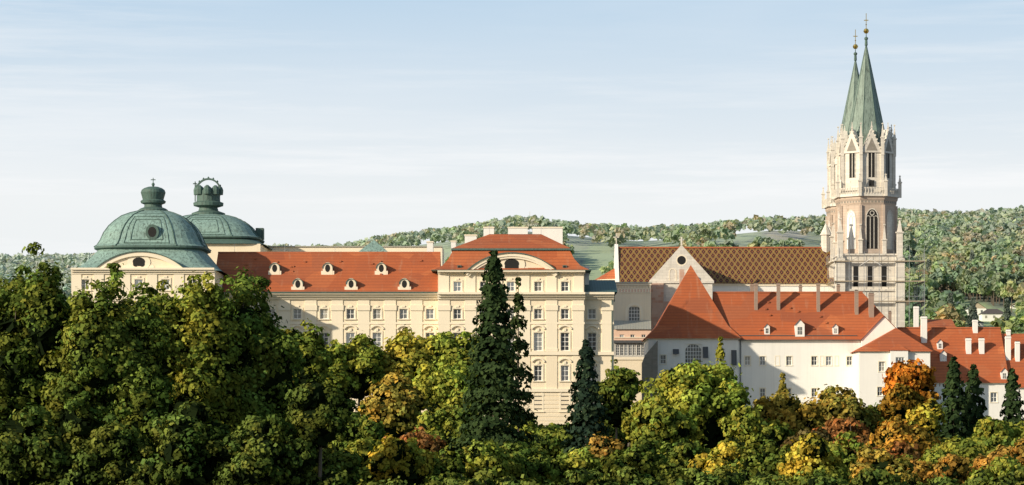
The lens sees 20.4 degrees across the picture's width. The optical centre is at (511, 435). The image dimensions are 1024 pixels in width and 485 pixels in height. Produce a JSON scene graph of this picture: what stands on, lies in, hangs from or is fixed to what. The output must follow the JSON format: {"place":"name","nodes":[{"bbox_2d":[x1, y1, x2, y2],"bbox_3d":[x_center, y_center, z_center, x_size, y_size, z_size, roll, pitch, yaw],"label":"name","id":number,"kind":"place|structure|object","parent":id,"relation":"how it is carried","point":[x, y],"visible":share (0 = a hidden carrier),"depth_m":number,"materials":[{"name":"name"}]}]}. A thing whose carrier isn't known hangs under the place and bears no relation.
{"place":"outdoors","nodes":[
{"label":"outdoors","id":0,"kind":"place"},
{"bbox_2d":[70,178,223,307],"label":"dome","id":1,"kind":"structure","parent":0,"point":[152,242],"depth_m":491.33,"materials":[{"name":"green metal"}]},
{"bbox_2d":[184,176,271,263],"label":"dome","id":2,"kind":"structure","parent":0,"point":[220,231],"depth_m":554.25,"materials":[{"name":"green metal"}]},
{"bbox_2d":[0,242,1023,484],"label":"park trees","id":3,"kind":"object","parent":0,"point":[196,382],"depth_m":268.27,"materials":[{"name":"green plant"}]},
{"bbox_2d":[0,0,1023,255],"label":"sky","id":4,"kind":"structure","parent":0,"point":[322,122],"materials":[{"name":"blue"}]},
{"bbox_2d":[158,230,1015,476],"bbox_3d":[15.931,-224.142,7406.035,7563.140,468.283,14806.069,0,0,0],"label":"terrain","id":5,"kind":"structure","parent":0,"point":[595,256],"depth_m":1979.58,"materials":[{"name":"green plant"}]},
{"bbox_2d":[265,227,562,265],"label":"building","id":6,"kind":"structure","parent":5,"relation":"on","point":[554,233],"depth_m":559.10,"materials":[{"name":"beige paint"}]},
{"bbox_2d":[215,234,628,445],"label":"palace building","id":7,"kind":"structure","parent":5,"relation":"on","point":[345,297],"depth_m":499.40,"materials":[{"name":"beige paint"}]},
{"bbox_2d":[234,212,740,382],"bbox_3d":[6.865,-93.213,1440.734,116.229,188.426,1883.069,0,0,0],"label":"roof lightning rods and mast","id":8,"kind":"object","parent":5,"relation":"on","point":[611,326],"visible":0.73,"depth_m":507.98,"materials":[{"name":"silver metal"}]},
{"bbox_2d":[0,205,1023,333],"bbox_3d":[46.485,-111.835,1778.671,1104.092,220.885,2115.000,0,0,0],"label":"hill forest","id":9,"kind":"object","parent":5,"relation":"on","point":[980,251],"depth_m":1817.71,"materials":[{"name":"green plant"}]},
{"bbox_2d":[614,282,651,402],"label":"building","id":10,"kind":"structure","parent":5,"relation":"on","point":[632,316],"depth_m":558.10,"materials":[{"name":"beige paint"}]},
{"bbox_2d":[595,220,833,330],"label":"church nave","id":11,"kind":"structure","parent":5,"relation":"on","point":[663,270],"depth_m":581.56,"materials":[{"name":"brown tile"}]},
{"bbox_2d":[641,265,1023,424],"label":"white convent buildings","id":12,"kind":"structure","parent":5,"relation":"on","point":[808,344],"depth_m":522.44,"materials":[{"name":"paint"}]},
{"bbox_2d":[824,245,926,326],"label":"scaffolding","id":13,"kind":"object","parent":5,"relation":"on","point":[879,281],"visible":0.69,"depth_m":567.75,"materials":[{"name":"silver metal"}]},
{"bbox_2d":[925,299,1015,326],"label":"hillside houses","id":14,"kind":"structure","parent":5,"relation":"on","point":[984,314],"depth_m":1311.29,"materials":[{"name":"white paint"}]},
{"bbox_2d":[820,30,858,244],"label":"church tower","id":15,"kind":"structure","parent":0,"point":[828,205],"depth_m":596.90,"materials":[{"name":"beige stone"}]},
{"bbox_2d":[828,13,904,328],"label":"church tower","id":16,"kind":"structure","parent":0,"point":[866,194],"depth_m":569.91,"materials":[{"name":"beige stone"}]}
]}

